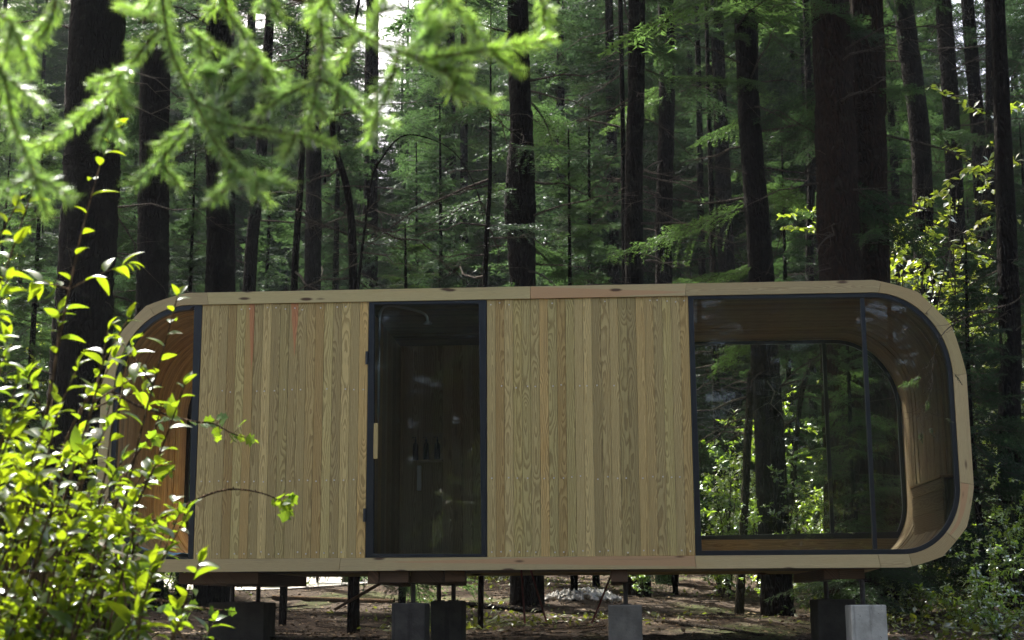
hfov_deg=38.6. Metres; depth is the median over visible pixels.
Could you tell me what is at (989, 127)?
fir tree
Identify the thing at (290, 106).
fir tree
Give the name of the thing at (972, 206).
fir tree
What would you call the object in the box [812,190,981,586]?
shrub
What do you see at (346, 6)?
wood
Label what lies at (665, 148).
fir tree
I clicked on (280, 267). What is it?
fir tree
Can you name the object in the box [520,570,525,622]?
brace rod
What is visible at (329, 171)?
fir tree
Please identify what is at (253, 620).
foundation pier
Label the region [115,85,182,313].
fir tree
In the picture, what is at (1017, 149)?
fir tree
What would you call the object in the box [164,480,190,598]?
shrub
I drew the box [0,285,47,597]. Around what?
shrub
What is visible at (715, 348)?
fir tree
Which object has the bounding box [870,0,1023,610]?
fir tree
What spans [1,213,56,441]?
fir tree
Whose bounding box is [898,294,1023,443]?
fir sapling
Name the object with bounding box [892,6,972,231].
fir tree
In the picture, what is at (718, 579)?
shrub
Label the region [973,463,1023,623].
shrub
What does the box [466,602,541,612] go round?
fallen log
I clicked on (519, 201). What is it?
fir tree
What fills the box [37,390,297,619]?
lobed leaf shrub
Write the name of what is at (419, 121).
fir tree
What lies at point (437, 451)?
bottle
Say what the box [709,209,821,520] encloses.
fir tree
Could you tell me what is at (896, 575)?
fir tree
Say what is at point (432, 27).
spruce tree
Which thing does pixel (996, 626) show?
shrub
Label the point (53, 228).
fir tree
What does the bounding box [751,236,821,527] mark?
fir tree
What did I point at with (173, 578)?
shrub
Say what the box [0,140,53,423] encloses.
fir tree
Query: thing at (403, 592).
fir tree
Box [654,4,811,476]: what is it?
fir tree
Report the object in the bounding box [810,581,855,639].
foundation pier
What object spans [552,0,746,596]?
fir tree
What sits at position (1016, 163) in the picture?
shrub
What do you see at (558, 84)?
fir tree
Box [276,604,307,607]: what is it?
fallen branch
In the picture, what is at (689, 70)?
fir tree
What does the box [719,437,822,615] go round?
shrub
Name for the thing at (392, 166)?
fir tree
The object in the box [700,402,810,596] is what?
shrub
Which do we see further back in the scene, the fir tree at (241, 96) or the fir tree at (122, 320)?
the fir tree at (241, 96)
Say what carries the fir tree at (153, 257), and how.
on the ground
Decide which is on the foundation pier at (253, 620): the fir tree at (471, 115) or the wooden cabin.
the wooden cabin
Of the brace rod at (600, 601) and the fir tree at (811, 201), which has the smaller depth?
the brace rod at (600, 601)
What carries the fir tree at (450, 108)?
on the ground
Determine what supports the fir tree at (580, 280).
on the ground
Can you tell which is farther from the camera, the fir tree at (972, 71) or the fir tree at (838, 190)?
the fir tree at (972, 71)
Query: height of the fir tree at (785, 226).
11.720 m
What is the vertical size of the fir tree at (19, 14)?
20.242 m
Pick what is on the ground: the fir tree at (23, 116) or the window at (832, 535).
the fir tree at (23, 116)
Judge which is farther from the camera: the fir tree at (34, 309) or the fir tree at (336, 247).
the fir tree at (336, 247)
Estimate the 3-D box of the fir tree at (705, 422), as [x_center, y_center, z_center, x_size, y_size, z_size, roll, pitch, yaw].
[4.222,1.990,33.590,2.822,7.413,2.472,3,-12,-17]
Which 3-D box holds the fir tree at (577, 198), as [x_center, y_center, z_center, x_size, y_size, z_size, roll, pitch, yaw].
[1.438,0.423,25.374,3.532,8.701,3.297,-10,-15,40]
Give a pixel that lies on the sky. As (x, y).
(387, 21)
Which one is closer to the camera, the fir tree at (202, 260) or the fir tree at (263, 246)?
the fir tree at (263, 246)
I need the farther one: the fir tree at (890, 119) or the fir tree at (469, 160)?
the fir tree at (469, 160)
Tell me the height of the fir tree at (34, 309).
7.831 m
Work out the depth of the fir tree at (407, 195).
31.79 m
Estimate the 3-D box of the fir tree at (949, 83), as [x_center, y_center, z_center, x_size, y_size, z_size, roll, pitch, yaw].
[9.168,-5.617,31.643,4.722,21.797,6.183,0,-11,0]
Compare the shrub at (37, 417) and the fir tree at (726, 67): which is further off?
the fir tree at (726, 67)
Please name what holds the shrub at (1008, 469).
on the ground
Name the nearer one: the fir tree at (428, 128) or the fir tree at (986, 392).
the fir tree at (986, 392)
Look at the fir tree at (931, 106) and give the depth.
44.47 m
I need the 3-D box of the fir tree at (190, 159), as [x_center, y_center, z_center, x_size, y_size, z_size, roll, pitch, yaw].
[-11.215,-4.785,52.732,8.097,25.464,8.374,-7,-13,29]
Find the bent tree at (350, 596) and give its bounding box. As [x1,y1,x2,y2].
[316,134,493,633]
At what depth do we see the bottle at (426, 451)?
15.69 m
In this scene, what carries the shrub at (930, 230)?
on the ground
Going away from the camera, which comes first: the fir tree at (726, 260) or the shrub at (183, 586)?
the shrub at (183, 586)
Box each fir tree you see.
[0,0,62,285]
[0,0,63,354]
[0,0,65,264]
[0,0,70,345]
[0,0,185,464]
[0,0,244,624]
[0,1,68,232]
[0,90,63,598]
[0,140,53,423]
[0,153,46,533]
[0,227,32,418]
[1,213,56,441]
[1,221,29,353]
[3,0,195,359]
[10,44,178,529]
[13,0,277,609]
[13,93,63,339]
[23,178,61,337]
[27,214,59,366]
[27,315,178,599]
[59,0,325,609]
[114,0,205,330]
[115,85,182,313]
[116,177,204,329]
[120,223,179,314]
[121,0,361,292]
[122,0,289,290]
[129,0,201,243]
[134,0,272,279]
[168,0,298,293]
[168,147,239,595]
[168,256,189,493]
[169,18,293,120]
[173,207,203,290]
[188,214,237,292]
[193,0,411,290]
[193,5,356,291]
[235,206,288,291]
[236,205,284,288]
[238,0,432,625]
[238,144,303,291]
[254,0,327,279]
[262,0,470,632]
[263,191,304,290]
[264,24,345,290]
[269,34,326,245]
[282,69,402,289]
[282,128,347,289]
[291,22,394,281]
[297,0,472,288]
[298,242,304,290]
[300,29,386,256]
[307,225,490,606]
[321,119,400,288]
[326,0,443,288]
[328,0,566,629]
[331,196,381,288]
[346,37,425,282]
[360,178,403,287]
[362,0,547,288]
[374,142,447,288]
[378,0,507,288]
[379,0,482,270]
[380,129,471,288]
[381,0,641,606]
[386,104,482,287]
[394,0,509,287]
[412,2,507,282]
[418,26,504,280]
[446,242,482,287]
[472,0,676,285]
[473,87,509,281]
[477,62,534,174]
[477,179,509,285]
[478,0,606,281]
[483,17,569,284]
[493,0,718,478]
[509,0,723,284]
[535,0,732,285]
[535,0,781,583]
[536,136,585,285]
[537,0,710,374]
[539,129,616,600]
[546,5,605,150]
[546,107,621,586]
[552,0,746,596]
[567,100,643,280]
[587,350,739,594]
[597,0,819,616]
[616,5,731,413]
[621,0,811,534]
[643,1,742,521]
[644,2,813,271]
[646,6,761,534]
[651,3,772,473]
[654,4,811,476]
[672,9,736,514]
[672,51,750,476]
[680,255,742,522]
[684,1,746,532]
[691,3,821,613]
[692,277,978,529]
[695,0,968,523]
[700,153,805,475]
[701,2,806,424]
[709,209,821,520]
[722,144,823,533]
[728,25,790,251]
[732,0,1011,615]
[735,0,998,604]
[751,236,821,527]
[762,344,963,624]
[765,0,917,529]
[794,0,997,571]
[805,3,981,335]
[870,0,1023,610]
[883,2,978,336]
[885,0,1023,535]
[886,5,972,311]
[889,0,1023,521]
[890,0,1023,448]
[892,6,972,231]
[905,188,946,315]
[906,223,949,315]
[907,1,941,239]
[935,0,1023,419]
[950,110,1023,544]
[964,194,978,295]
[973,78,1023,417]
[978,122,1023,438]
[984,1,1023,139]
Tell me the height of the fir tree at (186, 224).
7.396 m
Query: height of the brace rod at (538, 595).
0.513 m
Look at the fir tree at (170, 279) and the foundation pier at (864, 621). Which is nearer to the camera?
the foundation pier at (864, 621)
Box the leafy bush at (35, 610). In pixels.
[0,118,233,639]
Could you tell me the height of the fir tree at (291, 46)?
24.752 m
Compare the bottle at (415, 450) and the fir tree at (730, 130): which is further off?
the fir tree at (730, 130)
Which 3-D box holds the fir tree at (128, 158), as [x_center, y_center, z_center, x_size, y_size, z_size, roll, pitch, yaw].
[-6.639,-0.200,24.427,3.690,9.738,3.954,7,-13,-33]
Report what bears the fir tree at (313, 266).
on the ground
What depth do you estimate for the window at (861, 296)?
13.17 m
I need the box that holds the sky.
[2,0,1023,193]
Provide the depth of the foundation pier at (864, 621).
12.85 m
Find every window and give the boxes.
[109,305,202,558]
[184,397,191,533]
[688,293,959,555]
[695,340,906,539]
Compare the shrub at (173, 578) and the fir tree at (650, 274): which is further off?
the fir tree at (650, 274)
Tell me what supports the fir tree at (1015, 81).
on the ground
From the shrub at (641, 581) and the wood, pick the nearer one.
the shrub at (641, 581)
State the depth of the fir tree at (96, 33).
17.86 m
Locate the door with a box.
[363,300,486,557]
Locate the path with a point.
(331, 581)
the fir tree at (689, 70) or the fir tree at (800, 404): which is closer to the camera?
the fir tree at (800, 404)
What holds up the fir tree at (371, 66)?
on the ground
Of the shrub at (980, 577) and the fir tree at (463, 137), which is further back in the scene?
the fir tree at (463, 137)
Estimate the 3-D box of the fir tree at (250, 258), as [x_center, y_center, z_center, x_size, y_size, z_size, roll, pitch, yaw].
[-4.634,-4.204,28.991,3.685,18.911,3.235,0,-11,0]
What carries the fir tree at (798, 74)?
on the ground
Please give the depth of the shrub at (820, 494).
20.38 m
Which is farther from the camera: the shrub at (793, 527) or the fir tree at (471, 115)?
the shrub at (793, 527)
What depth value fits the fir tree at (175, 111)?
52.12 m
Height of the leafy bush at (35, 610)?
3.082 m
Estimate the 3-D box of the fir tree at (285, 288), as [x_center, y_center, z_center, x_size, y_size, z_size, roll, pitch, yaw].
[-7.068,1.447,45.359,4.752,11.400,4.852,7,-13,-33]
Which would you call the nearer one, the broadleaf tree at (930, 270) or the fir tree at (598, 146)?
the broadleaf tree at (930, 270)
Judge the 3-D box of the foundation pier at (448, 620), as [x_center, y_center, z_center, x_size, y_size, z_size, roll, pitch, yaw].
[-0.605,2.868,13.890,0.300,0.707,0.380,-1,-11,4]
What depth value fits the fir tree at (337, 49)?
63.24 m
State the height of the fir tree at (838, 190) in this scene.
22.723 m
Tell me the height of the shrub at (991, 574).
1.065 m
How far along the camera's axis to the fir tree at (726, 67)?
45.00 m
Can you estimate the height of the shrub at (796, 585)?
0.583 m
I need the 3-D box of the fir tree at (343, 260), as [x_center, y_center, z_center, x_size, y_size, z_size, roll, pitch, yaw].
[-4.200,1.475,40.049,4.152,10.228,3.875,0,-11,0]
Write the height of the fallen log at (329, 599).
0.145 m
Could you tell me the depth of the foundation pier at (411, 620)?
13.17 m
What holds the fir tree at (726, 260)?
on the ground
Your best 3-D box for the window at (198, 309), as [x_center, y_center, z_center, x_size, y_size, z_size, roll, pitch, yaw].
[-3.321,1.033,13.608,0.807,2.365,0.060,-1,-11,4]
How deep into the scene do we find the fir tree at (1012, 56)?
65.96 m
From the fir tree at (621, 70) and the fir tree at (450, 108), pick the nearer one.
the fir tree at (621, 70)
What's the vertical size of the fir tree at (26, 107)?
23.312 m
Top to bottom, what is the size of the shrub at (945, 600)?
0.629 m
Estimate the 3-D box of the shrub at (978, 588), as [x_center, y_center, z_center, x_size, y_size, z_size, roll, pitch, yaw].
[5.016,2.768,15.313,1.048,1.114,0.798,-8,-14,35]
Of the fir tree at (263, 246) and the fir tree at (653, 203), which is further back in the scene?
the fir tree at (653, 203)
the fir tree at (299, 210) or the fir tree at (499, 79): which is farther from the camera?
the fir tree at (499, 79)
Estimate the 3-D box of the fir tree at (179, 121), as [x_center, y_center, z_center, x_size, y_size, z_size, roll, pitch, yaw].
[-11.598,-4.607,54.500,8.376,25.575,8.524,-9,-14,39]
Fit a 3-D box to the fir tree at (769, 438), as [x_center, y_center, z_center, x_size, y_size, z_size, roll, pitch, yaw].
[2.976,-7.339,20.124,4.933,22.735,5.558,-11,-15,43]
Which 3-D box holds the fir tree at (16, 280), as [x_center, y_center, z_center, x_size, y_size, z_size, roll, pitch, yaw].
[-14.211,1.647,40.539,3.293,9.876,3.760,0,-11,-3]
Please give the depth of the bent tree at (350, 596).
17.51 m
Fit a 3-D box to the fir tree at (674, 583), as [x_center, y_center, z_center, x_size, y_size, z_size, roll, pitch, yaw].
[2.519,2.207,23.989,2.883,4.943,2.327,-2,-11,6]
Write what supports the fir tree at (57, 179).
on the ground
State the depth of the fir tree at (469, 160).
63.34 m
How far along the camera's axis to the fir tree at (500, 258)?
51.53 m
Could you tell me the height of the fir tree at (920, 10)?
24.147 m
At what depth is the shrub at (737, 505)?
22.68 m
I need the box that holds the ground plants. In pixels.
[165,547,1023,639]
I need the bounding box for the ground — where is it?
[0,521,1023,639]
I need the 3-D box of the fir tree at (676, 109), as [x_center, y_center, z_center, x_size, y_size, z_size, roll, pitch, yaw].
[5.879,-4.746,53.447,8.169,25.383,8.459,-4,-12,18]
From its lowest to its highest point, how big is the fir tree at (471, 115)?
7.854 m
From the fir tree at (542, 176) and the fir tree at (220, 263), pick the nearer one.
the fir tree at (220, 263)
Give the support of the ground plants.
on the ground
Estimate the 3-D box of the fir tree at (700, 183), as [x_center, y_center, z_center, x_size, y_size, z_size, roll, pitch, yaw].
[5.034,-4.879,39.719,4.368,22.442,4.714,6,-13,-28]
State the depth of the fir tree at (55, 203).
46.38 m
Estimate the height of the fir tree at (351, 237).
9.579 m
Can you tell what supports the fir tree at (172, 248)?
on the ground
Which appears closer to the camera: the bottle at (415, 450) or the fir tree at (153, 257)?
the bottle at (415, 450)
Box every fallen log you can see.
[272,595,394,602]
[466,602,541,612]
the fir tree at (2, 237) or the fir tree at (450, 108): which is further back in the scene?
the fir tree at (450, 108)
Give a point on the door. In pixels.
(372, 427)
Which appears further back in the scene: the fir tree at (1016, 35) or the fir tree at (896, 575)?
the fir tree at (1016, 35)
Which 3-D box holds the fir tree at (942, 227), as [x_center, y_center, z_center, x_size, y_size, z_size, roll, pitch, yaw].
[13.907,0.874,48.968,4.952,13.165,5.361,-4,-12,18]
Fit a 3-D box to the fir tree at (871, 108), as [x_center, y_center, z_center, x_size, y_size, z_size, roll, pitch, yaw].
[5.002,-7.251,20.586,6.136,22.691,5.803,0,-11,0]
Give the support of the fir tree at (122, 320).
on the ground
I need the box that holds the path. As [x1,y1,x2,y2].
[4,570,367,589]
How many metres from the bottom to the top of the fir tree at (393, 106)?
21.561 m
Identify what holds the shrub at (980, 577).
on the ground
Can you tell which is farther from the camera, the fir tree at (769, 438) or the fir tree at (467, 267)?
the fir tree at (467, 267)
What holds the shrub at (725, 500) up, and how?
on the ground
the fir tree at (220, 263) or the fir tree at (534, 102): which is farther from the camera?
the fir tree at (534, 102)
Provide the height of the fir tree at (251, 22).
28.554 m
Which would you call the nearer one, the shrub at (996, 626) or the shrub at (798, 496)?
the shrub at (996, 626)
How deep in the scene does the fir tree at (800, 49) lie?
37.85 m
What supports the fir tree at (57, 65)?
on the ground
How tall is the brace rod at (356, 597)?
0.320 m
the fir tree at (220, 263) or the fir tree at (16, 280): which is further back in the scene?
the fir tree at (16, 280)
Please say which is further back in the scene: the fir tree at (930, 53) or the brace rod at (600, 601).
the fir tree at (930, 53)
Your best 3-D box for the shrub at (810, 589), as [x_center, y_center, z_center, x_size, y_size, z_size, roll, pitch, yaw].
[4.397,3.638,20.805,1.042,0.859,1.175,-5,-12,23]
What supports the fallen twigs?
on the ground
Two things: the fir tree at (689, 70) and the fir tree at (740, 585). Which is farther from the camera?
the fir tree at (689, 70)
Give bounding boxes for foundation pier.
[208,585,275,639]
[391,583,429,639]
[430,584,465,639]
[608,582,642,639]
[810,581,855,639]
[845,580,887,639]
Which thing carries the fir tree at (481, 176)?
on the ground
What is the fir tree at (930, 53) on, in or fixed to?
on the ground
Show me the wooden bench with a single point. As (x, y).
(929, 505)
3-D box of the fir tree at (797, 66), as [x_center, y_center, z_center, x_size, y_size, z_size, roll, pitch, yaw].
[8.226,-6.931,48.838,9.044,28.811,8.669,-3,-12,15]
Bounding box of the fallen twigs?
[0,568,1021,639]
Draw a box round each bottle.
[412,437,417,459]
[423,437,428,459]
[434,436,439,459]
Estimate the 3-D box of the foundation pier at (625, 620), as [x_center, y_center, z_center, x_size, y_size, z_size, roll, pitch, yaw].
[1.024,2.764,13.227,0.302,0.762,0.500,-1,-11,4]
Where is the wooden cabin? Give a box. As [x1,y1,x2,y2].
[97,280,973,586]
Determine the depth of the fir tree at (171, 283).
35.98 m
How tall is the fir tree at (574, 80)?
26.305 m
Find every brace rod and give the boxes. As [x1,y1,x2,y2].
[334,584,380,610]
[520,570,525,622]
[530,570,546,621]
[591,574,610,622]
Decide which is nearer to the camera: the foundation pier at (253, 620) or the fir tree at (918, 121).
the foundation pier at (253, 620)
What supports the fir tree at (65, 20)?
on the ground
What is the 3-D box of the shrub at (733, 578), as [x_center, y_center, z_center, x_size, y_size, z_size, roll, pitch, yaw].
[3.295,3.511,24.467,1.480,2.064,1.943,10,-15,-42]
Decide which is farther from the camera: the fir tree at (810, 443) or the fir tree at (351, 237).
the fir tree at (810, 443)
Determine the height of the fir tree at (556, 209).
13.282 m
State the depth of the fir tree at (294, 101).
54.63 m
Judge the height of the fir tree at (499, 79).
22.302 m
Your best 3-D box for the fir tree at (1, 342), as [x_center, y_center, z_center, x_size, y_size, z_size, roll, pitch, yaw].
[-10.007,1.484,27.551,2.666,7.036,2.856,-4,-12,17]
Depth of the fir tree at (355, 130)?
48.34 m
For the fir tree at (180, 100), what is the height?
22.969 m
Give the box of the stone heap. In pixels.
[545,586,621,602]
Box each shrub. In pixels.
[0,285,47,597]
[1,256,48,569]
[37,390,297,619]
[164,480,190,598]
[164,488,191,593]
[165,572,184,585]
[629,575,653,596]
[685,517,750,598]
[693,386,817,597]
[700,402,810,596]
[700,470,750,590]
[717,428,819,592]
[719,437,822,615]
[738,440,823,531]
[750,475,821,533]
[750,575,801,595]
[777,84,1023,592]
[785,429,823,597]
[800,582,823,599]
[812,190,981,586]
[873,243,1023,611]
[877,567,951,615]
[890,141,1023,569]
[903,198,994,569]
[914,576,996,628]
[949,532,1023,635]
[951,516,991,595]
[953,586,1023,639]
[957,537,999,606]
[972,490,1023,564]
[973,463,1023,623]
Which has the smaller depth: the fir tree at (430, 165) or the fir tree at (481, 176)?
the fir tree at (430, 165)
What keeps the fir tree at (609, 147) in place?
on the ground
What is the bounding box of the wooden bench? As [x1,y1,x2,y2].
[910,474,952,534]
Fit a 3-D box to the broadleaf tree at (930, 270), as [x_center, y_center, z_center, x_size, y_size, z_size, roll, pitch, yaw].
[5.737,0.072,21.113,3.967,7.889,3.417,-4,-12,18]
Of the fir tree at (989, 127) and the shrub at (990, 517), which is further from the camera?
the fir tree at (989, 127)
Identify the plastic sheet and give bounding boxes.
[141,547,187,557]
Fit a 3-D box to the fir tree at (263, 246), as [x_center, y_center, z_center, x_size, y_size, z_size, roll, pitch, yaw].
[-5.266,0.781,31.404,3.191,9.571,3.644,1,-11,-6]
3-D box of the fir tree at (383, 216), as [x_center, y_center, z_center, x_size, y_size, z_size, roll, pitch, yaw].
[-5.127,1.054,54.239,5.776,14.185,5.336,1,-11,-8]
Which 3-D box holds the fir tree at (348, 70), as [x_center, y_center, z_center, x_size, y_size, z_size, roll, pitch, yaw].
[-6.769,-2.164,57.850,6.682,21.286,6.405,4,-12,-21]
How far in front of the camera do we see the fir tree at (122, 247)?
23.26 m
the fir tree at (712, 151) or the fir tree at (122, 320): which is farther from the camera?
the fir tree at (712, 151)
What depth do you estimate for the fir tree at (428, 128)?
52.21 m
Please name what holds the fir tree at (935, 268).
on the ground
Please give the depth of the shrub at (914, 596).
17.15 m
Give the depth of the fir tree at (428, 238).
50.20 m
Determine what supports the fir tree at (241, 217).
on the ground
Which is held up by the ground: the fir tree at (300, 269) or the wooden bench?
the fir tree at (300, 269)
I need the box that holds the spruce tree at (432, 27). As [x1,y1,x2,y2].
[0,0,561,227]
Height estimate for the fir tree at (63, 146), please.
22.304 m
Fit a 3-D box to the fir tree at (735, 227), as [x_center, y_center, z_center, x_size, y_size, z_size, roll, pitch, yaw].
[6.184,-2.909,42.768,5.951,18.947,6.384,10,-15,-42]
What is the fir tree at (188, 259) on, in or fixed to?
on the ground
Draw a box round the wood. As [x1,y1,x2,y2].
[0,0,1023,306]
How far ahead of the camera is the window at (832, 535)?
15.45 m
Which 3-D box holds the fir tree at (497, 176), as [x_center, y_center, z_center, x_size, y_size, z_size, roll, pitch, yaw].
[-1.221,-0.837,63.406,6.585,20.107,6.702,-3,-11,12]
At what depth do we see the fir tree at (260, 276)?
35.83 m
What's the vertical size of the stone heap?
0.249 m

